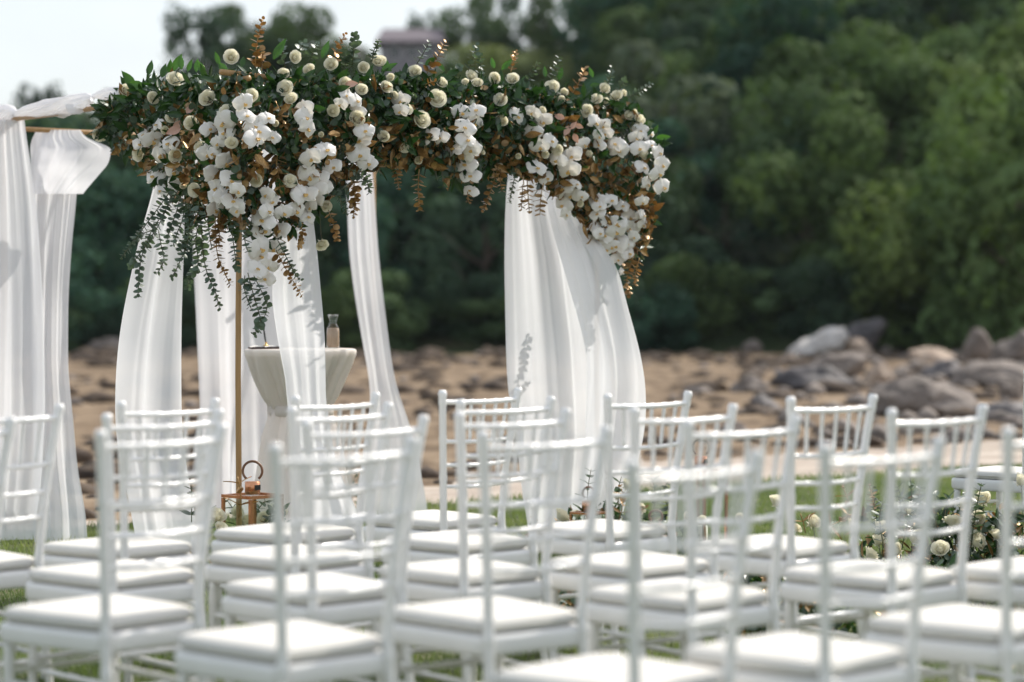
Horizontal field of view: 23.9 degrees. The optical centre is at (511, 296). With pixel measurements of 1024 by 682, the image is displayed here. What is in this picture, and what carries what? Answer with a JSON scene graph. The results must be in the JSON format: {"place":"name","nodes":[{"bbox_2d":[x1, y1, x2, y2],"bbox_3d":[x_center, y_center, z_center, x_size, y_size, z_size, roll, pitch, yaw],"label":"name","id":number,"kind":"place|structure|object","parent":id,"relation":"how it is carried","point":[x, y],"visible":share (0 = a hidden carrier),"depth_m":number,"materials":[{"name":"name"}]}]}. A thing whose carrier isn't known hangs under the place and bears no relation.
{"place":"outdoors","nodes":[
{"label":"outdoors","id":0,"kind":"place"},
{"bbox_2d":[0,0,577,122],"label":"sky","id":1,"kind":"structure","parent":0,"point":[85,46],"materials":[{"name":"white"}]},
{"bbox_2d":[68,52,941,354],"bbox_3d":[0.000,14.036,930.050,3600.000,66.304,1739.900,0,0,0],"label":"hill","id":2,"kind":"structure","parent":0,"point":[770,342],"depth_m":61.77,"materials":[{"name":"stone"}]},
{"bbox_2d":[69,230,121,306],"bbox_3d":[-12.128,-0.541,63.678,3.724,4.128,3.814,0,0,-15],"label":"tree","id":3,"kind":"object","parent":2,"relation":"on","point":[92,280],"visible":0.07,"depth_m":62.95,"materials":[{"name":"green plant"}]},
{"bbox_2d":[68,280,127,349],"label":"bush","id":4,"kind":"object","parent":2,"relation":"on","point":[82,289],"visible":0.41,"depth_m":61.43,"materials":[{"name":"green plant"}]},
{"bbox_2d":[71,237,136,315],"bbox_3d":[-10.416,-0.041,63.984,3.498,3.168,3.125,0,0,29],"label":"tree","id":5,"kind":"object","parent":2,"relation":"on","point":[117,278],"visible":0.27,"depth_m":62.92,"materials":[{"name":"green plant"}]},
{"bbox_2d":[72,162,138,303],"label":"tree","id":6,"kind":"object","parent":2,"relation":"on","point":[85,215],"visible":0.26,"depth_m":65.19,"materials":[{"name":"green plant"}]},
{"bbox_2d":[68,288,183,346],"bbox_3d":[-10.056,0.714,62.323,3.345,1.904,3.490,0,0,-29],"label":"bush","id":7,"kind":"object","parent":2,"relation":"on","point":[83,339],"visible":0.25,"depth_m":61.25,"materials":[{"name":"green plant"}]},
{"bbox_2d":[90,169,192,274],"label":"tree","id":8,"kind":"object","parent":2,"relation":"on","point":[143,193],"visible":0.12,"depth_m":65.89,"materials":[{"name":"green plant"}]},
{"bbox_2d":[157,2,245,91],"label":"tree","id":9,"kind":"object","parent":2,"relation":"on","point":[212,25],"visible":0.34,"depth_m":117.47,"materials":[{"name":"green plant"}]},
{"bbox_2d":[183,2,293,80],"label":"tree","id":10,"kind":"object","parent":2,"relation":"on","point":[231,8],"visible":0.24,"depth_m":119.69,"materials":[{"name":"green plant"}]},
{"bbox_2d":[265,0,374,86],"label":"tree","id":11,"kind":"object","parent":2,"relation":"on","point":[320,34],"visible":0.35,"depth_m":120.87,"materials":[{"name":"green plant"}]},
{"bbox_2d":[321,286,362,349],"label":"bush","id":12,"kind":"object","parent":2,"relation":"on","point":[335,312],"visible":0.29,"depth_m":60.64,"materials":[{"name":"green plant"}]},
{"bbox_2d":[304,29,446,93],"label":"house","id":13,"kind":"structure","parent":2,"relation":"on","point":[401,47],"depth_m":124.60,"materials":[{"name":"grey tile"}]},
{"bbox_2d":[321,269,433,351],"bbox_3d":[-3.705,0.416,62.447,3.590,2.440,3.505,0,0,11],"label":"bush","id":14,"kind":"object","parent":2,"relation":"on","point":[407,319],"visible":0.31,"depth_m":61.42,"materials":[{"name":"green plant"}]},
{"bbox_2d":[314,187,450,293],"bbox_3d":[-3.637,-0.861,65.152,3.877,4.343,4.340,0,0,-38],"label":"tree","id":15,"kind":"object","parent":2,"relation":"on","point":[386,217],"visible":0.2,"depth_m":63.71,"materials":[{"name":"green plant"}]},
{"bbox_2d":[328,125,503,271],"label":"tree","id":16,"kind":"object","parent":2,"relation":"on","point":[406,197],"visible":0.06,"depth_m":65.22,"materials":[{"name":"green plant"}]},
{"bbox_2d":[378,141,520,298],"bbox_3d":[-1.352,-1.823,65.648,4.819,5.270,5.029,0,0,40],"label":"tree","id":17,"kind":"object","parent":2,"relation":"on","point":[437,215],"visible":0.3,"depth_m":64.15,"materials":[{"name":"green plant"}]},
{"bbox_2d":[402,186,506,325],"bbox_3d":[-0.634,-0.878,63.760,4.149,4.243,3.452,0,0,26],"label":"tree","id":18,"kind":"object","parent":2,"relation":"on","point":[461,262],"visible":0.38,"depth_m":63.40,"materials":[{"name":"green plant"}]},
{"bbox_2d":[423,266,504,339],"bbox_3d":[-1.101,0.286,62.932,2.248,2.152,2.516,0,0,8],"label":"bush","id":19,"kind":"object","parent":2,"relation":"on","point":[478,288],"visible":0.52,"depth_m":62.22,"materials":[{"name":"green plant"}]},
{"bbox_2d":[428,295,505,344],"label":"bush","id":20,"kind":"object","parent":2,"relation":"on","point":[472,309],"visible":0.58,"depth_m":61.73,"materials":[{"name":"green plant"}]},
{"bbox_2d":[432,0,510,75],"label":"tree","id":21,"kind":"object","parent":2,"relation":"on","point":[492,34],"visible":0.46,"depth_m":127.31,"materials":[{"name":"green plant"}]},
{"bbox_2d":[439,43,567,83],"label":"tree","id":22,"kind":"object","parent":2,"relation":"on","point":[489,51],"visible":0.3,"depth_m":105.58,"materials":[{"name":"green plant"}]},
{"bbox_2d":[482,0,562,64],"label":"tree","id":23,"kind":"object","parent":2,"relation":"on","point":[513,42],"visible":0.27,"depth_m":128.94,"materials":[{"name":"green plant"}]},
{"bbox_2d":[504,55,580,88],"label":"tree","id":24,"kind":"object","parent":2,"relation":"on","point":[522,65],"visible":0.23,"depth_m":103.77,"materials":[{"name":"green plant"}]},
{"bbox_2d":[525,0,588,62],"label":"tree","id":25,"kind":"object","parent":2,"relation":"on","point":[543,37],"visible":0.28,"depth_m":127.27,"materials":[{"name":"green plant"}]},
{"bbox_2d":[551,0,678,90],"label":"tree","id":26,"kind":"object","parent":2,"relation":"on","point":[594,7],"visible":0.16,"depth_m":97.39,"materials":[{"name":"green plant"}]},
{"bbox_2d":[577,12,661,94],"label":"tree","id":27,"kind":"object","parent":2,"relation":"on","point":[598,65],"visible":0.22,"depth_m":90.12,"materials":[{"name":"green plant"}]},
{"bbox_2d":[583,176,688,300],"bbox_3d":[2.691,-1.164,64.346,4.159,4.307,3.460,0,0,-3],"label":"tree","id":28,"kind":"object","parent":2,"relation":"on","point":[666,234],"visible":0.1,"depth_m":63.93,"materials":[{"name":"green plant"}]},
{"bbox_2d":[589,0,707,59],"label":"tree","id":29,"kind":"object","parent":2,"relation":"on","point":[606,22],"visible":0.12,"depth_m":93.22,"materials":[{"name":"green plant"}]},
{"bbox_2d":[585,117,726,254],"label":"tree","id":30,"kind":"object","parent":2,"relation":"on","point":[678,142],"visible":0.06,"depth_m":70.03,"materials":[{"name":"green plant"}]},
{"bbox_2d":[574,39,741,214],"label":"tree","id":31,"kind":"object","parent":2,"relation":"on","point":[627,64],"visible":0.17,"depth_m":72.38,"materials":[{"name":"green plant"}]},
{"bbox_2d":[624,289,700,351],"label":"bush","id":32,"kind":"object","parent":2,"relation":"on","point":[671,310],"visible":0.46,"depth_m":60.84,"materials":[{"name":"green plant"}]},
{"bbox_2d":[601,157,735,269],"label":"tree","id":33,"kind":"object","parent":2,"relation":"on","point":[690,198],"visible":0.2,"depth_m":65.75,"materials":[{"name":"green plant"}]},
{"bbox_2d":[624,235,734,310],"bbox_3d":[4.366,-0.359,63.740,3.602,2.599,3.517,0,0,35],"label":"bush","id":34,"kind":"object","parent":2,"relation":"on","point":[679,249],"visible":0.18,"depth_m":63.82,"materials":[{"name":"green plant"}]},
{"bbox_2d":[647,14,715,106],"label":"tree","id":35,"kind":"object","parent":2,"relation":"on","point":[693,23],"visible":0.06,"depth_m":84.83,"materials":[{"name":"green plant"}]},
{"bbox_2d":[635,0,733,116],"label":"tree","id":36,"kind":"object","parent":2,"relation":"on","point":[667,30],"visible":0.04,"depth_m":87.75,"materials":[{"name":"green plant"}]},
{"bbox_2d":[642,252,758,340],"bbox_3d":[4.917,0.055,62.696,3.199,2.422,2.662,0,0,-41],"label":"bush","id":37,"kind":"object","parent":2,"relation":"on","point":[686,261],"visible":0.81,"depth_m":61.98,"materials":[{"name":"green plant"}]},
{"bbox_2d":[633,15,767,148],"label":"tree","id":38,"kind":"object","parent":2,"relation":"on","point":[676,67],"visible":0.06,"depth_m":80.06,"materials":[{"name":"green plant"}]},
{"bbox_2d":[690,249,782,328],"bbox_3d":[5.579,-0.142,63.653,2.828,2.259,2.726,0,0,-42],"label":"bush","id":39,"kind":"object","parent":2,"relation":"on","point":[715,253],"visible":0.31,"depth_m":63.05,"materials":[{"name":"green plant"}]},
{"bbox_2d":[665,118,819,226],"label":"tree","id":40,"kind":"object","parent":2,"relation":"on","point":[716,190],"visible":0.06,"depth_m":70.16,"materials":[{"name":"green plant"}]},
{"bbox_2d":[700,269,805,331],"bbox_3d":[6.322,0.133,63.524,3.039,1.722,3.153,0,0,-31],"label":"bush","id":41,"kind":"object","parent":2,"relation":"on","point":[767,302],"visible":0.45,"depth_m":62.58,"materials":[{"name":"green plant"}]},
{"bbox_2d":[733,261,827,322],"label":"bush","id":42,"kind":"object","parent":2,"relation":"on","point":[761,290],"visible":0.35,"depth_m":62.78,"materials":[{"name":"green plant"}]},
{"bbox_2d":[704,81,869,206],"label":"tree","id":43,"kind":"object","parent":2,"relation":"on","point":[727,134],"visible":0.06,"depth_m":71.99,"materials":[{"name":"green plant"}]},
{"bbox_2d":[695,0,898,147],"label":"tree","id":44,"kind":"object","parent":2,"relation":"on","point":[791,20],"visible":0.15,"depth_m":75.54,"materials":[{"name":"green plant"}]},
{"bbox_2d":[699,0,895,76],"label":"tree","id":45,"kind":"object","parent":2,"relation":"on","point":[767,13],"visible":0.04,"depth_m":79.71,"materials":[{"name":"green plant"}]},
{"bbox_2d":[712,75,894,269],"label":"tree","id":46,"kind":"object","parent":2,"relation":"on","point":[800,118],"visible":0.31,"depth_m":67.59,"materials":[{"name":"green plant"}]},
{"bbox_2d":[723,103,915,293],"bbox_3d":[8.176,-2.260,65.051,5.480,5.838,5.351,0,0,-40],"label":"tree","id":47,"kind":"object","parent":2,"relation":"on","point":[853,173],"visible":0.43,"depth_m":63.86,"materials":[{"name":"green plant"}]},
{"bbox_2d":[775,256,886,341],"bbox_3d":[8.234,0.222,61.896,3.002,2.545,2.497,0,0,-31],"label":"bush","id":48,"kind":"object","parent":2,"relation":"on","point":[816,267],"visible":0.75,"depth_m":61.35,"materials":[{"name":"green plant"}]},
{"bbox_2d":[732,17,936,152],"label":"tree","id":49,"kind":"object","parent":2,"relation":"on","point":[803,72],"visible":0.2,"depth_m":72.30,"materials":[{"name":"green plant"}]},
{"bbox_2d":[804,214,926,327],"bbox_3d":[9.149,-0.523,63.011,3.514,3.310,3.387,0,0,7],"label":"tree","id":50,"kind":"object","parent":2,"relation":"on","point":[839,262],"visible":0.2,"depth_m":61.84,"materials":[{"name":"green plant"}]},
{"bbox_2d":[809,0,938,48],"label":"tree","id":51,"kind":"object","parent":2,"relation":"on","point":[878,10],"visible":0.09,"depth_m":80.95,"materials":[{"name":"green plant"}]},
{"bbox_2d":[807,52,963,232],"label":"tree","id":52,"kind":"object","parent":2,"relation":"on","point":[886,62],"visible":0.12,"depth_m":69.28,"materials":[{"name":"green plant"}]},
{"bbox_2d":[834,158,1023,350],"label":"tree","id":53,"kind":"object","parent":2,"relation":"on","point":[891,263],"visible":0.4,"depth_m":60.55,"materials":[{"name":"green plant"}]},
{"bbox_2d":[853,54,1013,177],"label":"tree","id":54,"kind":"object","parent":2,"relation":"on","point":[913,108],"visible":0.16,"depth_m":69.43,"materials":[{"name":"green plant"}]},
{"bbox_2d":[914,24,984,66],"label":"tree","id":55,"kind":"object","parent":2,"relation":"on","point":[944,40],"visible":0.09,"depth_m":77.57,"materials":[{"name":"green plant"}]},
{"bbox_2d":[888,0,1019,56],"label":"tree","id":56,"kind":"object","parent":2,"relation":"on","point":[952,5],"visible":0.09,"depth_m":83.48,"materials":[{"name":"green plant"}]},
{"bbox_2d":[901,18,1023,148],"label":"tree","id":57,"kind":"object","parent":2,"relation":"on","point":[1010,65],"visible":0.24,"depth_m":69.22,"materials":[{"name":"green plant"}]},
{"bbox_2d":[953,0,1023,52],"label":"tree","id":58,"kind":"object","parent":2,"relation":"on","point":[984,9],"visible":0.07,"depth_m":81.40,"materials":[{"name":"green plant"}]},
{"bbox_2d":[0,462,1023,681],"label":"lawn","id":59,"kind":"structure","parent":0,"point":[452,670],"depth_m":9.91,"materials":[{"name":"plant"}]},
{"bbox_2d":[0,416,16,681],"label":"chair","id":60,"kind":"object","parent":59,"relation":"on","point":[7,433],"visible":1,"depth_m":6.61,"materials":[{"name":"white paint"}]},
{"bbox_2d":[0,403,64,681],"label":"chair","id":61,"kind":"object","parent":59,"relation":"on","point":[15,569],"visible":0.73,"depth_m":7.47,"materials":[{"name":"white paint"}]},
{"bbox_2d":[0,423,227,681],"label":"chair","id":62,"kind":"object","parent":59,"relation":"on","point":[107,625],"visible":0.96,"depth_m":6.17,"materials":[{"name":"white paint"}]},
{"bbox_2d":[25,408,224,681],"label":"chair","id":63,"kind":"object","parent":59,"relation":"on","point":[169,584],"visible":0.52,"depth_m":7.04,"materials":[{"name":"white paint"}]},
{"bbox_2d":[41,397,219,681],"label":"chair","id":64,"kind":"object","parent":59,"relation":"on","point":[86,550],"visible":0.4,"depth_m":7.82,"materials":[{"name":"white paint"}]},
{"bbox_2d":[179,476,289,594],"bbox_3d":[-1.153,1.036,10.511,0.676,0.543,0.688,0,0,-37],"label":"flower arrangement","id":65,"kind":"object","parent":59,"relation":"on","point":[263,517],"visible":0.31,"depth_m":10.56,"materials":[{"name":"beige plant"}]},
{"bbox_2d":[221,460,283,524],"bbox_3d":[-1.118,0.976,10.420,0.190,0.547,0.190,0,0,43],"label":"lantern","id":66,"kind":"object","parent":59,"relation":"on","point":[253,488],"visible":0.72,"depth_m":10.40,"materials":[{"name":"orange metal"}]},
{"bbox_2d":[211,392,379,633],"bbox_3d":[-0.760,0.799,8.435,0.458,0.935,0.440,0,0,38],"label":"chair","id":67,"kind":"object","parent":59,"relation":"on","point":[243,537],"visible":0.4,"depth_m":8.36,"materials":[{"name":"white paint"}]},
{"bbox_2d":[174,435,418,681],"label":"chair","id":68,"kind":"object","parent":59,"relation":"on","point":[282,648],"visible":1,"depth_m":5.64,"materials":[{"name":"white paint"}]},
{"bbox_2d":[206,402,392,681],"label":"chair","id":69,"kind":"object","parent":59,"relation":"on","point":[226,566],"visible":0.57,"depth_m":7.53,"materials":[{"name":"white paint"}]},
{"bbox_2d":[11,69,610,526],"bbox_3d":[-1.007,0.148,12.475,2.640,2.264,3.329,0,0,-33],"label":"wedding canopy","id":70,"kind":"object","parent":59,"relation":"on","point":[237,349],"visible":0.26,"depth_m":10.49,"materials":[{"name":"gold metal"}]},
{"bbox_2d":[0,120,44,539],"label":"curtain","id":71,"kind":"object","parent":70,"relation":"hanging from","point":[22,377],"visible":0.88,"depth_m":12.48,"materials":[{"name":"fabric"}]},
{"bbox_2d":[0,87,125,146],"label":"twisted cloth","id":72,"kind":"object","parent":70,"relation":"attached to","point":[66,106],"visible":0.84,"depth_m":12.11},
{"bbox_2d":[30,130,110,542],"bbox_3d":[-2.369,0.176,12.718,0.438,2.155,0.876,0,0,0],"label":"curtain","id":73,"kind":"object","parent":70,"relation":"hanging from","point":[67,166],"visible":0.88,"depth_m":12.85,"materials":[{"name":"fabric"}]},
{"bbox_2d":[115,185,193,552],"bbox_3d":[-1.637,0.263,11.234,0.417,1.963,0.138,0,0,0],"label":"curtain","id":74,"kind":"object","parent":70,"relation":"hanging from","point":[148,373],"visible":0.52,"depth_m":11.24,"materials":[{"name":"fabric"}]},
{"bbox_2d":[193,144,278,513],"bbox_3d":[-1.551,0.171,13.785,0.578,2.110,0.257,0,0,0],"label":"curtain","id":75,"kind":"object","parent":70,"relation":"hanging from","point":[216,346],"visible":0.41,"depth_m":13.80,"materials":[{"name":"fabric"}]},
{"bbox_2d":[272,197,355,537],"bbox_3d":[-0.912,0.303,11.114,0.216,1.722,0.438,0,0,44],"label":"curtain","id":76,"kind":"object","parent":70,"relation":"hanging from","point":[299,322],"visible":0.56,"depth_m":11.07,"materials":[{"name":"fabric"}]},
{"bbox_2d":[87,16,672,337],"bbox_3d":[-0.741,-0.524,11.881,2.918,1.405,1.792,0,0,-45],"label":"flower garland","id":77,"kind":"object","parent":70,"relation":"attached to","point":[457,133],"visible":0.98,"depth_m":11.00,"materials":[{"name":"beige plant"}]},
{"bbox_2d":[345,157,426,513],"bbox_3d":[-0.815,0.176,13.998,0.337,2.170,0.699,0,0,-35],"label":"curtain","id":78,"kind":"object","parent":70,"relation":"hanging from","point":[365,261],"visible":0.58,"depth_m":14.13,"materials":[{"name":"fabric"}]},
{"bbox_2d":[504,164,645,532],"bbox_3d":[0.356,0.209,12.224,0.392,1.995,0.784,0,0,-42],"label":"curtain","id":79,"kind":"object","parent":70,"relation":"hanging from","point":[571,342],"visible":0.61,"depth_m":12.33,"materials":[{"name":"fabric"}]},
{"bbox_2d":[221,414,428,681],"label":"chair","id":80,"kind":"object","parent":59,"relation":"on","point":[253,599],"visible":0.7,"depth_m":6.67,"materials":[{"name":"white paint"}]},
{"bbox_2d":[363,387,521,632],"bbox_3d":[-0.265,0.800,8.931,0.458,0.935,0.440,0,0,42],"label":"chair","id":81,"kind":"object","parent":59,"relation":"on","point":[441,519],"visible":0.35,"depth_m":8.78,"materials":[{"name":"white paint"}]},
{"bbox_2d":[381,396,555,662],"bbox_3d":[-0.156,0.799,8.134,0.440,0.935,0.458,0,0,-43],"label":"chair","id":82,"kind":"object","parent":59,"relation":"on","point":[434,546],"visible":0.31,"depth_m":8.03,"materials":[{"name":"white paint"}]},
{"bbox_2d":[376,407,571,681],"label":"chair","id":83,"kind":"object","parent":59,"relation":"on","point":[444,580],"visible":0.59,"depth_m":7.07,"materials":[{"name":"white paint"}]},
{"bbox_2d":[393,425,611,681],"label":"chair","id":84,"kind":"object","parent":59,"relation":"on","point":[489,629],"visible":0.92,"depth_m":6.11,"materials":[{"name":"white paint"}]},
{"bbox_2d":[526,390,691,653],"bbox_3d":[0.334,0.797,8.514,0.440,0.935,0.458,0,0,-44],"label":"chair","id":85,"kind":"object","parent":59,"relation":"on","point":[610,535],"visible":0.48,"depth_m":8.39,"materials":[{"name":"white paint"}]},
{"bbox_2d":[516,469,706,555],"bbox_3d":[0.522,1.050,11.812,1.036,0.448,0.641,0,0,40],"label":"flower arrangement","id":86,"kind":"object","parent":59,"relation":"on","point":[563,515],"visible":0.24,"depth_m":11.73,"materials":[{"name":"beige plant"}]},
{"bbox_2d":[493,448,763,681],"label":"chair","id":87,"kind":"object","parent":59,"relation":"on","point":[633,665],"visible":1,"depth_m":5.09,"materials":[{"name":"white paint"}]},
{"bbox_2d":[550,403,737,659],"bbox_3d":[0.387,0.790,7.357,0.440,0.935,0.458,0,0,-40],"label":"chair","id":88,"kind":"object","parent":59,"relation":"on","point":[608,569],"visible":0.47,"depth_m":7.25,"materials":[{"name":"white paint"}]},
{"bbox_2d":[587,414,801,663],"bbox_3d":[0.483,0.785,6.553,0.440,0.935,0.458,0,0,-41],"label":"chair","id":89,"kind":"object","parent":59,"relation":"on","point":[606,605],"visible":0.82,"depth_m":6.45,"materials":[{"name":"white paint"}]},
{"bbox_2d":[696,393,877,643],"bbox_3d":[0.869,0.775,7.748,0.440,0.935,0.458,0,0,-43],"label":"chair","id":90,"kind":"object","parent":59,"relation":"on","point":[798,551],"visible":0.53,"depth_m":7.63,"materials":[{"name":"white paint"}]},
{"bbox_2d":[738,582,886,637],"bbox_3d":[0.999,1.171,8.817,0.966,0.249,0.616,0,0,44],"label":"flower arrangement","id":91,"kind":"object","parent":59,"relation":"on","point":[804,609],"visible":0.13,"depth_m":8.69,"materials":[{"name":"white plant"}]},
{"bbox_2d":[684,436,945,681],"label":"chair","id":92,"kind":"object","parent":59,"relation":"on","point":[823,656],"visible":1,"depth_m":5.29,"materials":[{"name":"white paint"}]},
{"bbox_2d":[780,403,987,680],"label":"chair","id":93,"kind":"object","parent":59,"relation":"on","point":[800,585],"visible":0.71,"depth_m":6.81,"materials":[{"name":"white paint"}]},
{"bbox_2d":[842,472,1023,567],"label":"flower arrangement","id":94,"kind":"object","parent":59,"relation":"on","point":[984,537],"visible":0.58,"depth_m":10.59,"materials":[{"name":"beige plant"}]},
{"bbox_2d":[864,426,1023,681],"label":"chair","id":95,"kind":"object","parent":59,"relation":"on","point":[957,637],"visible":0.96,"depth_m":5.68,"materials":[{"name":"white paint"}]},
{"bbox_2d":[949,556,1023,681],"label":"chair","id":96,"kind":"object","parent":59,"relation":"on","point":[983,580],"visible":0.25,"depth_m":6.93,"materials":[{"name":"white paint"}]},
{"bbox_2d":[951,371,1023,556],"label":"chair","id":97,"kind":"object","parent":59,"relation":"on","point":[989,477],"visible":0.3,"depth_m":11.17,"materials":[{"name":"white paint"}]},
{"bbox_3d":[-1.077,0.766,12.300,0.540,0.988,0.540,0,0,0],"label":"cocktail table","id":98,"kind":"object","parent":59,"relation":"on","visible":0},
{"bbox_2d":[244,348,356,520],"bbox_3d":[-1.071,0.756,12.300,0.584,0.987,0.574,0,0,0],"label":"tablecloth","id":99,"kind":"object","parent":98,"relation":"on","point":[266,369],"visible":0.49,"depth_m":12.15,"materials":[{"name":"white fabric"}]},
{"bbox_2d":[68,353,1022,520],"bbox_3d":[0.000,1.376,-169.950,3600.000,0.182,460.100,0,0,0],"label":"beach","id":100,"kind":"structure","parent":0,"point":[659,377],"depth_m":32.73,"materials":[{"name":"sand"}]},
{"bbox_2d":[68,346,1022,518],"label":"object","id":101,"kind":"object","parent":100,"relation":"on","point":[100,357],"visible":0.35,"depth_m":35.73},
{"bbox_2d":[69,346,1023,466],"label":"rubble","id":102,"kind":"object","parent":100,"relation":"on","point":[927,412],"visible":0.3,"depth_m":31.50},
{"bbox_2d":[773,365,854,391],"bbox_3d":[4.499,1.289,36.272,1.016,0.534,0.996,0,0,-42],"label":"boulder","id":103,"kind":"object","parent":100,"relation":"on","point":[795,379],"visible":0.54,"depth_m":36.03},
{"bbox_2d":[788,327,848,355],"bbox_3d":[7.051,1.061,56.059,1.489,0.764,1.180,0,0,0],"label":"boulder","id":104,"kind":"object","parent":100,"relation":"on","point":[825,341],"visible":0.85,"depth_m":55.62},
{"bbox_2d":[809,351,867,377],"bbox_3d":[5.615,1.185,42.102,1.139,0.468,0.841,0,0,0],"label":"boulder","id":105,"kind":"object","parent":100,"relation":"on","point":[850,364],"visible":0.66,"depth_m":41.80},
{"bbox_2d":[867,375,978,415],"bbox_3d":[4.944,1.189,28.986,1.344,0.512,1.028,0,0,0],"label":"boulder","id":106,"kind":"object","parent":100,"relation":"on","point":[915,393],"visible":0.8,"depth_m":28.61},
{"bbox_2d":[904,72,1023,351],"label":"tree","id":107,"kind":"object","parent":100,"relation":"on","point":[985,293],"visible":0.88,"depth_m":57.85,"materials":[{"name":"green plant"}]},
{"bbox_2d":[948,360,1023,384],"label":"boulder","id":108,"kind":"object","parent":100,"relation":"on","point":[976,372],"visible":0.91,"depth_m":38.41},
{"bbox_2d":[86,438,1021,527],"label":"path","id":109,"kind":"structure","parent":0,"point":[990,452],"depth_m":18.28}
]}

